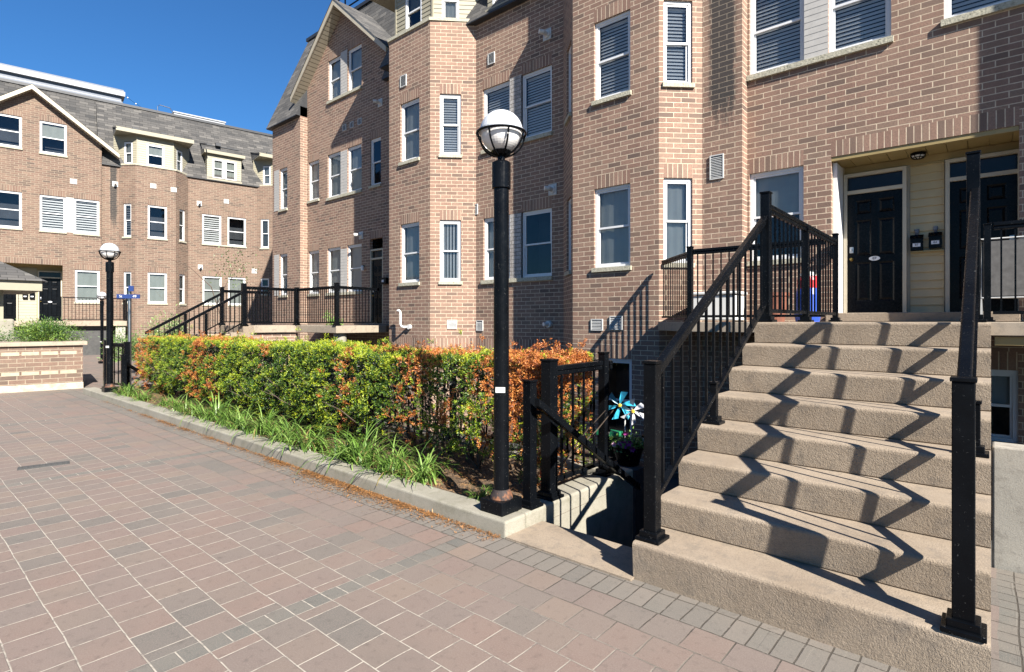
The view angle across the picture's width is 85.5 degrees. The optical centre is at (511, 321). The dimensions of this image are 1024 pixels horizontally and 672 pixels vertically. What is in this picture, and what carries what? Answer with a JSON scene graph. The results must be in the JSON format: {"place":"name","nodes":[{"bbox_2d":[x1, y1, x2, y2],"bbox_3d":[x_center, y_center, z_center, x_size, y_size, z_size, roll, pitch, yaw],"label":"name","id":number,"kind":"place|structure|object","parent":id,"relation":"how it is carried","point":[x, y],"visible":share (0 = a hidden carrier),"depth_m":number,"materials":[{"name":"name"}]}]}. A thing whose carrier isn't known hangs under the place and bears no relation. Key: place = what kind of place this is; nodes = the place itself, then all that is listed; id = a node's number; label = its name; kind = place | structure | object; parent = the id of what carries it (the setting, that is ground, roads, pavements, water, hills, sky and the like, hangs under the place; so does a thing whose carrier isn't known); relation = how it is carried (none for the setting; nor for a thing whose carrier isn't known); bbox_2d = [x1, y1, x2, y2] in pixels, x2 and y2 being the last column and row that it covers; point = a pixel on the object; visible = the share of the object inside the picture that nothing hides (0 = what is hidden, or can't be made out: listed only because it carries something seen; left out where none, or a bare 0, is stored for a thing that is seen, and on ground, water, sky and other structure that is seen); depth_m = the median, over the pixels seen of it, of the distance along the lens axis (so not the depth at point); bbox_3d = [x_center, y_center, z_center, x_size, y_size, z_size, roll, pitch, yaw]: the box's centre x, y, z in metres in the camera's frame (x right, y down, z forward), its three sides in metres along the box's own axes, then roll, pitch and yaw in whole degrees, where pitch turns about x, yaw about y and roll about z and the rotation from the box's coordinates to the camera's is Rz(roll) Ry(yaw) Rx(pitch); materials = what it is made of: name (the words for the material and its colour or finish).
{"place":"outdoors","nodes":[
{"label":"outdoors","id":0,"kind":"place"},
{"bbox_2d":[0,0,364,133],"label":"sky","id":1,"kind":"structure","parent":0,"point":[232,62],"materials":[{"name":"blue"}]},
{"bbox_2d":[144,325,388,411],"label":"entrance stairs","id":2,"kind":"structure","parent":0,"point":[269,332],"depth_m":15.28,"materials":[{"name":"beige concrete"}]},
{"bbox_2d":[145,287,270,356],"bbox_3d":[-8.468,0.076,15.659,0.162,2.119,3.310,0,0,41],"label":"stair railing","id":3,"kind":"object","parent":2,"relation":"on","point":[221,295],"visible":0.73,"depth_m":15.75,"materials":[{"name":"metal"}]},
{"bbox_2d":[164,283,300,354],"bbox_3d":[-7.328,0.057,14.792,0.182,2.159,3.491,0,0,41],"label":"stair railing","id":4,"kind":"object","parent":2,"relation":"on","point":[243,294],"visible":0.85,"depth_m":14.91,"materials":[{"name":"metal"}]},
{"bbox_2d":[297,283,378,325],"bbox_3d":[-4.963,-0.454,15.820,2.141,1.138,1.482,0,0,41],"label":"porch railing","id":5,"kind":"object","parent":2,"relation":"on","point":[336,287],"visible":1,"depth_m":15.19,"materials":[{"name":"metal"}]},
{"bbox_2d":[0,354,1023,671],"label":"ground","id":6,"kind":"structure","parent":0,"point":[130,540],"depth_m":3.11,"materials":[{"name":"brick"}]},
{"bbox_2d":[0,261,46,339],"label":"kiosk","id":7,"kind":"object","parent":6,"relation":"on","point":[13,280],"visible":0.6,"depth_m":15.19,"materials":[{"name":"beige"}]},
{"bbox_2d":[0,338,87,392],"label":"brick planter","id":8,"kind":"object","parent":6,"relation":"on","point":[26,366],"visible":0.97,"depth_m":11.84,"materials":[{"name":"brick"}]},
{"bbox_2d":[0,314,88,342],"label":"juniper shrub","id":9,"kind":"object","parent":8,"relation":"on","point":[45,330],"visible":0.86,"depth_m":12.43,"materials":[{"name":"green plant"}]},
{"bbox_2d":[14,321,126,354],"bbox_3d":[-20.600,0.735,23.366,7.000,1.500,1.775,0,0,-40],"label":"porch","id":10,"kind":"object","parent":6,"relation":"on","point":[92,333],"visible":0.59,"depth_m":24.32,"materials":[{"name":"concrete"}]},
{"bbox_2d":[59,296,127,320],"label":"porch railing","id":11,"kind":"object","parent":10,"relation":"on","point":[124,309],"visible":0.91,"depth_m":24.16,"materials":[{"name":"black metal"}]},
{"bbox_2d":[97,292,105,363],"bbox_3d":[-14.454,0.223,19.516,0.325,2.524,0.325,0,0,41],"label":"lamp post","id":12,"kind":"object","parent":6,"relation":"on","point":[101,296],"visible":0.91,"depth_m":19.47,"materials":[{"name":"metal"}]},
{"bbox_2d":[97,325,146,361],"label":"leafy shrub","id":13,"kind":"object","parent":6,"relation":"on","point":[124,339],"visible":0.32,"depth_m":15.32,"materials":[{"name":"green plant"}]},
{"bbox_2d":[116,286,139,385],"bbox_3d":[-8.499,0.350,12.290,0.440,2.270,0.141,0,0,-19],"label":"sign post","id":14,"kind":"object","parent":6,"relation":"on","point":[130,296],"visible":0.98,"depth_m":12.29,"materials":[{"name":"metal"}]},
{"bbox_2d":[0,78,272,351],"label":"brick apartment terrace","id":15,"kind":"structure","parent":6,"relation":"on","point":[85,178],"depth_m":26.42,"materials":[{"name":"brown brick"}]},
{"bbox_2d":[0,113,22,149],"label":"window","id":16,"kind":"structure","parent":15,"relation":"in","point":[10,125],"depth_m":24.07,"materials":[{"name":"glass"}]},
{"bbox_2d":[0,190,22,229],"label":"window","id":17,"kind":"structure","parent":15,"relation":"in","point":[10,201],"depth_m":24.10,"materials":[{"name":"glass"}]},
{"bbox_2d":[39,194,66,233],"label":"window","id":18,"kind":"structure","parent":15,"relation":"in","point":[52,208],"depth_m":24.89,"materials":[{"name":"white plastic"}]},
{"bbox_2d":[39,120,67,157],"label":"window","id":19,"kind":"structure","parent":15,"relation":"in","point":[53,136],"depth_m":24.91,"materials":[{"name":"white plastic"}]},
{"bbox_2d":[0,63,124,102],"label":"rooftop penthouse","id":20,"kind":"object","parent":15,"relation":"on","point":[24,75],"visible":0.36,"depth_m":28.74,"materials":[{"name":"white paint"}]},
{"bbox_2d":[73,198,99,236],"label":"window","id":21,"kind":"structure","parent":15,"relation":"in","point":[86,212],"depth_m":25.65,"materials":[{"name":"white plastic"}]},
{"bbox_2d":[74,270,99,303],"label":"window","id":22,"kind":"structure","parent":15,"relation":"in","point":[86,281],"depth_m":25.54,"materials":[{"name":"white plastic"}]},
{"bbox_2d":[122,204,131,237],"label":"window","id":23,"kind":"structure","parent":15,"relation":"in","point":[127,207],"depth_m":26.40,"materials":[{"name":"white plastic"}]},
{"bbox_2d":[147,144,163,166],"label":"window","id":24,"kind":"structure","parent":15,"relation":"in","point":[155,153],"depth_m":27.06,"materials":[{"name":"white plastic"}]},
{"bbox_2d":[147,272,167,304],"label":"window","id":25,"kind":"structure","parent":15,"relation":"in","point":[157,282],"depth_m":26.92,"materials":[{"name":"white plastic"}]},
{"bbox_2d":[147,205,167,240],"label":"window","id":26,"kind":"structure","parent":15,"relation":"in","point":[157,215],"depth_m":27.21,"materials":[{"name":"white plastic"}]},
{"bbox_2d":[202,276,220,305],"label":"window","id":27,"kind":"structure","parent":15,"relation":"in","point":[216,282],"depth_m":28.97,"materials":[{"name":"white plastic"}]},
{"bbox_2d":[202,214,221,246],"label":"window","id":28,"kind":"structure","parent":15,"relation":"in","point":[211,224],"depth_m":29.11,"materials":[{"name":"white plastic"}]},
{"bbox_2d":[213,158,223,178],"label":"window","id":29,"kind":"structure","parent":15,"relation":"in","point":[218,164],"depth_m":29.13,"materials":[{"name":"white plastic"}]},
{"bbox_2d":[225,160,235,180],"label":"window","id":30,"kind":"structure","parent":15,"relation":"in","point":[230,166],"depth_m":29.52,"materials":[{"name":"white plastic"}]},
{"bbox_2d":[228,277,244,305],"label":"window","id":31,"kind":"structure","parent":15,"relation":"in","point":[230,287],"depth_m":29.72,"materials":[{"name":"white plastic"}]},
{"bbox_2d":[228,217,246,247],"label":"window","id":32,"kind":"structure","parent":15,"relation":"in","point":[236,226],"depth_m":30.10,"materials":[{"name":"glass"}]},
{"bbox_2d":[260,219,269,248],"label":"window","id":33,"kind":"structure","parent":15,"relation":"in","point":[264,222],"depth_m":30.45,"materials":[{"name":"white plastic"}]},
{"bbox_2d":[137,302,193,349],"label":"leafy shrub","id":34,"kind":"object","parent":6,"relation":"on","point":[159,331],"visible":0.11,"depth_m":15.33,"materials":[{"name":"green plant"}]},
{"bbox_2d":[166,240,258,314],"bbox_3d":[-12.154,-1.019,23.114,3.604,5.009,2.066,0,0,19],"label":"bare sapling","id":35,"kind":"object","parent":6,"relation":"on","point":[225,272],"visible":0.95,"depth_m":22.87,"materials":[{"name":"brown plant"}]},
{"bbox_2d":[100,400,498,540],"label":"fallen needles","id":36,"kind":"object","parent":6,"relation":"on","point":[398,502],"visible":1,"depth_m":4.86,"materials":[{"name":"plant"}]},
{"bbox_2d":[83,387,524,537],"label":"kerb","id":37,"kind":"structure","parent":6,"relation":"on","point":[457,507],"depth_m":5.05,"materials":[{"name":"concrete"}]},
{"bbox_2d":[98,243,120,392],"bbox_3d":[-7.840,-0.075,10.791,0.374,2.901,0.374,0,0,41],"label":"lamp post","id":38,"kind":"object","parent":37,"relation":"on","point":[109,252],"visible":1,"depth_m":10.74,"materials":[{"name":"metal"}]},
{"bbox_2d":[476,109,526,516],"bbox_3d":[-0.078,-0.079,4.021,0.374,2.901,0.374,0,0,41],"label":"lamp post","id":39,"kind":"object","parent":37,"relation":"on","point":[501,132],"visible":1,"depth_m":3.97,"materials":[{"name":"metal"}]},
{"bbox_2d":[112,384,583,500],"bbox_3d":[-3.891,1.410,8.226,11.250,0.090,1.350,0,0,41],"label":"garden bed","id":40,"kind":"object","parent":6,"relation":"on","point":[487,466],"visible":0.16,"depth_m":5.50,"materials":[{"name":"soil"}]},
{"bbox_2d":[103,377,146,397],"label":"grass clump","id":41,"kind":"object","parent":40,"relation":"on","point":[127,390],"visible":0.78,"depth_m":10.24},
{"bbox_2d":[100,340,152,393],"bbox_3d":[-7.602,0.876,11.162,1.157,0.998,0.896,0,0,41],"label":"stairwell railing","id":42,"kind":"object","parent":40,"relation":"on","point":[126,365],"visible":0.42,"depth_m":10.95,"materials":[{"name":"metal"}]},
{"bbox_2d":[155,392,204,412],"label":"grass clump","id":43,"kind":"object","parent":40,"relation":"on","point":[176,403],"visible":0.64,"depth_m":8.57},
{"bbox_2d":[169,393,210,416],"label":"grass clump","id":44,"kind":"object","parent":40,"relation":"on","point":[188,412],"visible":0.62,"depth_m":8.13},
{"bbox_2d":[177,391,249,424],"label":"grass clump","id":45,"kind":"object","parent":40,"relation":"on","point":[214,407],"visible":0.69,"depth_m":7.79,"materials":[{"name":"plant"}]},
{"bbox_2d":[201,401,248,429],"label":"grass clump","id":46,"kind":"object","parent":40,"relation":"on","point":[222,416],"visible":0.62,"depth_m":7.35,"materials":[{"name":"plant"}]},
{"bbox_2d":[206,405,258,432],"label":"grass clump","id":47,"kind":"object","parent":40,"relation":"on","point":[237,423],"visible":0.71,"depth_m":7.06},
{"bbox_2d":[225,403,301,439],"bbox_3d":[-3.051,1.195,6.860,0.979,0.420,1.050,0,0,-31],"label":"grass clump","id":48,"kind":"object","parent":40,"relation":"on","point":[261,426],"visible":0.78,"depth_m":6.77,"materials":[{"name":"plant"}]},
{"bbox_2d":[245,411,325,449],"bbox_3d":[-2.598,1.220,6.440,0.972,0.370,0.946,0,0,-8],"label":"grass clump","id":49,"kind":"object","parent":40,"relation":"on","point":[284,426],"visible":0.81,"depth_m":6.37,"materials":[{"name":"plant"}]},
{"bbox_2d":[266,413,348,456],"bbox_3d":[-2.162,1.184,5.932,0.994,0.442,0.924,0,0,28],"label":"grass clump","id":50,"kind":"object","parent":40,"relation":"on","point":[306,444],"visible":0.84,"depth_m":5.90,"materials":[{"name":"plant"}]},
{"bbox_2d":[301,427,371,466],"bbox_3d":[-1.744,1.254,5.665,0.729,0.303,0.854,0,0,13],"label":"grass clump","id":51,"kind":"object","parent":40,"relation":"on","point":[337,447],"visible":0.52,"depth_m":5.61,"materials":[{"name":"plant"}]},
{"bbox_2d":[296,418,415,474],"bbox_3d":[-1.455,1.178,5.428,1.132,0.453,1.056,0,0,-3],"label":"grass clump","id":52,"kind":"object","parent":40,"relation":"on","point":[361,449],"visible":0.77,"depth_m":5.35,"materials":[{"name":"plant"}]},
{"bbox_2d":[133,326,612,485],"bbox_3d":[-3.289,0.749,7.906,10.603,1.392,1.484,0,0,41],"label":"yew hedge","id":53,"kind":"object","parent":40,"relation":"on","point":[180,366],"visible":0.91,"depth_m":6.18,"materials":[{"name":"green plant"}]},
{"bbox_2d":[347,433,438,485],"bbox_3d":[-1.120,1.242,5.066,0.832,0.325,0.854,0,0,20],"label":"grass clump","id":54,"kind":"object","parent":40,"relation":"on","point":[382,466],"visible":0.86,"depth_m":5.01,"materials":[{"name":"plant"}]},
{"bbox_2d":[370,437,465,487],"bbox_3d":[-0.758,1.222,4.845,0.824,0.366,0.765,0,0,-34],"label":"grass clump","id":55,"kind":"object","parent":40,"relation":"on","point":[425,473],"visible":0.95,"depth_m":4.82,"materials":[{"name":"plant"}]},
{"bbox_2d":[462,482,510,501],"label":"grass clump","id":56,"kind":"object","parent":40,"relation":"on","point":[482,493],"visible":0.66,"depth_m":4.34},
{"bbox_2d":[632,312,1023,671],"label":"concrete staircase","id":57,"kind":"structure","parent":6,"relation":"on","point":[810,496],"depth_m":3.16,"materials":[{"name":"concrete"}]},
{"bbox_2d":[694,291,743,320],"bbox_3d":[3.356,-0.243,8.998,0.760,0.460,0.500,0,0,41],"label":"storage bench","id":58,"kind":"object","parent":57,"relation":"on","point":[700,295],"visible":0.49,"depth_m":8.80,"materials":[{"name":"white plastic"}]},
{"bbox_2d":[635,191,841,545],"bbox_3d":[2.453,0.068,5.112,0.147,2.398,5.150,0,0,41],"label":"stair railing","id":59,"kind":"object","parent":57,"relation":"on","point":[657,477],"visible":1,"depth_m":4.13,"materials":[{"name":"metal"}]},
{"bbox_2d":[661,239,824,321],"bbox_3d":[3.007,-0.552,8.134,0.719,1.118,2.834,0,0,-30],"label":"porch railing","id":60,"kind":"object","parent":57,"relation":"on","point":[689,254],"visible":0.75,"depth_m":8.20,"materials":[{"name":"metal"}]},
{"bbox_2d":[940,150,988,643],"bbox_3d":[2.568,0.033,3.101,0.162,2.468,2.337,0,0,41],"label":"stair railing","id":61,"kind":"object","parent":57,"relation":"on","point":[960,618],"visible":0.98,"depth_m":2.26,"materials":[{"name":"metal"}]},
{"bbox_2d":[980,236,1023,313],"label":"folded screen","id":62,"kind":"object","parent":57,"relation":"on","point":[1007,268],"visible":0.76,"depth_m":6.78,"materials":[{"name":"grey fabric"}]},
{"bbox_2d":[983,220,1023,321],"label":"porch railing","id":63,"kind":"object","parent":57,"relation":"on","point":[1014,224],"visible":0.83,"depth_m":6.00,"materials":[{"name":"metal"}]},
{"bbox_2d":[506,521,633,581],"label":"pavement","id":64,"kind":"structure","parent":0,"point":[602,555],"depth_m":3.60,"materials":[{"name":"beige concrete"}]},
{"bbox_2d":[236,370,991,566],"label":"sunken yard floor","id":65,"kind":"structure","parent":0,"point":[673,483],"depth_m":9.63,"materials":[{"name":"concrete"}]},
{"bbox_2d":[243,396,597,475],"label":"retaining wall","id":66,"kind":"structure","parent":65,"relation":"on","point":[568,462],"depth_m":5.93,"materials":[{"name":"concrete"}]},
{"bbox_2d":[197,340,612,460],"bbox_3d":[-3.238,0.856,8.752,11.021,1.058,0.132,0,0,41],"label":"yard fence","id":67,"kind":"object","parent":66,"relation":"on","point":[589,455],"visible":0.1,"depth_m":6.28,"materials":[{"name":"metal"}]},
{"bbox_2d":[516,467,632,547],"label":"stairwell wall","id":68,"kind":"structure","parent":65,"relation":"on","point":[608,516],"depth_m":4.67,"materials":[{"name":"concrete"}]},
{"bbox_2d":[522,351,640,510],"bbox_3d":[0.586,0.902,4.563,0.297,1.260,1.434,0,0,41],"label":"stairwell railing","id":69,"kind":"object","parent":68,"relation":"on","point":[546,405],"visible":0.98,"depth_m":4.29,"materials":[{"name":"metal"}]},
{"bbox_2d":[609,426,643,540],"bbox_3d":[1.505,2.075,7.070,0.722,1.381,0.873,0,0,22],"label":"flower planter","id":70,"kind":"object","parent":65,"relation":"on","point":[628,454],"visible":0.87,"depth_m":6.94,"materials":[{"name":"black plastic"}]},
{"bbox_2d":[609,392,643,440],"bbox_3d":[1.427,1.264,7.019,0.523,0.742,0.143,0,0,9],"label":"pinwheel","id":71,"kind":"object","parent":70,"relation":"in","point":[626,410],"visible":0.94,"depth_m":7.01,"materials":[{"name":"teal plastic"}]},
{"bbox_2d":[266,0,1023,525],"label":"brick townhouse row","id":72,"kind":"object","parent":65,"relation":"on","point":[658,130],"visible":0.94,"depth_m":10.05,"materials":[{"name":"brown brick"}]},
{"bbox_2d":[278,254,287,297],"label":"window","id":73,"kind":"structure","parent":72,"relation":"in","point":[283,256],"depth_m":20.83,"materials":[{"name":"white plastic"}]},
{"bbox_2d":[278,168,287,211],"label":"window","id":74,"kind":"structure","parent":72,"relation":"in","point":[283,171],"depth_m":20.83,"materials":[{"name":"white plastic"}]},
{"bbox_2d":[307,160,319,203],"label":"window","id":75,"kind":"structure","parent":72,"relation":"in","point":[314,166],"depth_m":19.93,"materials":[{"name":"white plastic"}]},
{"bbox_2d":[308,250,319,296],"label":"window","id":76,"kind":"structure","parent":72,"relation":"in","point":[314,255],"depth_m":19.93,"materials":[{"name":"white plastic"}]},
{"bbox_2d":[328,247,340,292],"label":"window","id":77,"kind":"structure","parent":72,"relation":"in","point":[334,254],"depth_m":19.12,"materials":[{"name":"glass"}]},
{"bbox_2d":[329,151,340,196],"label":"window","id":78,"kind":"structure","parent":72,"relation":"in","point":[334,159],"depth_m":19.08,"materials":[{"name":"glass"}]},
{"bbox_2d":[329,56,340,99],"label":"window","id":79,"kind":"structure","parent":72,"relation":"in","point":[334,65],"depth_m":19.08,"materials":[{"name":"white plastic"}]},
{"bbox_2d":[349,144,361,191],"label":"window","id":80,"kind":"structure","parent":72,"relation":"in","point":[355,153],"depth_m":18.26,"materials":[{"name":"glass"}]},
{"bbox_2d":[349,44,361,90],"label":"window","id":81,"kind":"structure","parent":72,"relation":"in","point":[355,55],"depth_m":18.27,"materials":[{"name":"glass"}]},
{"bbox_2d":[348,243,376,291],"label":"window","id":82,"kind":"structure","parent":72,"relation":"in","point":[354,251],"depth_m":18.29,"materials":[{"name":"glass"}]},
{"bbox_2d":[368,137,380,188],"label":"window","id":83,"kind":"structure","parent":72,"relation":"in","point":[375,143],"depth_m":17.56,"materials":[{"name":"glass"}]},
{"bbox_2d":[398,222,419,285],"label":"window","id":84,"kind":"structure","parent":72,"relation":"in","point":[410,232],"depth_m":14.35,"materials":[{"name":"white plastic"}]},
{"bbox_2d":[398,98,419,165],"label":"window","id":85,"kind":"structure","parent":72,"relation":"in","point":[410,110],"depth_m":14.35,"materials":[{"name":"white plastic"}]},
{"bbox_2d":[406,0,421,28],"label":"window","id":86,"kind":"structure","parent":72,"relation":"in","point":[413,8],"depth_m":14.51,"materials":[{"name":"glass"}]},
{"bbox_2d":[439,220,461,284],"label":"window","id":87,"kind":"structure","parent":72,"relation":"in","point":[450,230],"depth_m":13.81,"materials":[{"name":"white plastic"}]},
{"bbox_2d":[439,94,461,157],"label":"window","id":88,"kind":"structure","parent":72,"relation":"in","point":[450,105],"depth_m":13.82,"materials":[{"name":"white plastic"}]},
{"bbox_2d":[442,0,458,17],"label":"window","id":89,"kind":"structure","parent":72,"relation":"in","point":[450,8],"depth_m":13.96,"materials":[{"name":"white plastic"}]},
{"bbox_2d":[484,81,509,148],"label":"window","id":90,"kind":"structure","parent":72,"relation":"in","point":[497,97],"depth_m":13.52,"materials":[{"name":"glass"}]},
{"bbox_2d":[485,215,509,279],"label":"window","id":91,"kind":"structure","parent":72,"relation":"in","point":[489,222],"depth_m":13.58,"materials":[{"name":"white plastic"}]},
{"bbox_2d":[523,208,551,277],"bbox_3d":[0.759,-1.755,12.729,0.870,1.520,0.555,0,0,41],"label":"window","id":92,"kind":"structure","parent":72,"relation":"in","point":[537,224],"depth_m":13.00,"materials":[{"name":"glass"}]},
{"bbox_2d":[523,65,551,137],"bbox_3d":[0.759,-4.925,12.729,0.870,1.500,0.555,0,0,41],"label":"window","id":93,"kind":"structure","parent":72,"relation":"in","point":[537,85],"depth_m":12.71,"materials":[{"name":"white plastic"}]},
{"bbox_2d":[591,184,631,272],"bbox_3d":[2.035,-1.722,10.505,0.830,1.585,0.650,0,0,41],"label":"window","id":94,"kind":"structure","parent":72,"relation":"in","point":[612,204],"depth_m":10.44,"materials":[{"name":"white plastic"}]},
{"bbox_2d":[591,10,631,105],"bbox_3d":[2.035,-4.887,10.505,0.830,1.575,0.650,0,0,41],"label":"window","id":95,"kind":"structure","parent":72,"relation":"in","point":[612,35],"depth_m":10.50,"materials":[{"name":"glass"}]},
{"bbox_2d":[596,358,631,443],"bbox_3d":[2.084,1.498,10.462,0.760,1.625,0.650,0,0,41],"label":"window","id":96,"kind":"structure","parent":72,"relation":"in","point":[620,376],"depth_m":10.80,"materials":[{"name":"glass"}]},
{"bbox_2d":[662,178,694,267],"bbox_3d":[2.907,-1.728,9.756,0.575,1.575,0.206,0,0,-4],"label":"window","id":97,"kind":"structure","parent":72,"relation":"in","point":[677,191],"depth_m":9.84,"materials":[{"name":"glass"}]},
{"bbox_2d":[662,1,694,87],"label":"window","id":98,"kind":"structure","parent":72,"relation":"in","point":[677,14],"depth_m":9.84,"materials":[{"name":"white plastic"}]},
{"bbox_2d":[747,166,803,265],"bbox_3d":[4.551,-1.727,9.385,0.900,1.575,0.650,0,0,41],"label":"window","id":99,"kind":"structure","parent":72,"relation":"in","point":[786,185],"depth_m":9.29,"materials":[{"name":"glass"}]},
{"bbox_2d":[750,0,803,74],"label":"window","id":100,"kind":"structure","parent":72,"relation":"in","point":[776,26],"depth_m":9.41,"materials":[{"name":"glass"}]},
{"bbox_2d":[829,0,890,52],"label":"window","id":101,"kind":"structure","parent":72,"relation":"in","point":[851,22],"depth_m":8.62,"materials":[{"name":"glass"}]},
{"bbox_2d":[910,229,923,250],"bbox_3d":[6.175,-1.240,8.443,0.167,0.330,0.125,0,0,41],"label":"mailbox","id":102,"kind":"object","parent":72,"relation":"attached to","point":[916,241],"visible":1,"depth_m":8.41,"materials":[{"name":"black metal"}]},
{"bbox_2d":[928,226,942,248],"bbox_3d":[6.346,-1.260,8.296,0.167,0.330,0.125,0,0,41],"label":"mailbox","id":103,"kind":"object","parent":72,"relation":"attached to","point":[935,238],"visible":1,"depth_m":8.27,"materials":[{"name":"black metal"}]},
{"bbox_2d":[944,0,1009,18],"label":"window","id":104,"kind":"structure","parent":72,"relation":"in","point":[952,8],"depth_m":7.74,"materials":[{"name":"white plastic"}]},
{"bbox_2d":[991,369,1017,446],"bbox_3d":[6.460,1.163,7.733,0.950,1.035,0.650,0,0,41],"label":"window","id":105,"kind":"structure","parent":72,"relation":"in","point":[1004,383],"depth_m":7.43,"materials":[{"name":"glass"}]},
{"bbox_2d":[992,442,1023,573],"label":"parapet wall","id":106,"kind":"structure","parent":65,"relation":"on","point":[1007,506],"depth_m":3.32,"materials":[{"name":"grey concrete"}]},
{"bbox_2d":[795,271,819,321],"bbox_3d":[4.153,-0.348,7.779,0.340,0.710,0.335,0,0,41],"label":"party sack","id":107,"kind":"object","parent":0,"point":[816,319],"visible":0.17,"depth_m":7.65,"materials":[{"name":"blue plastic"}]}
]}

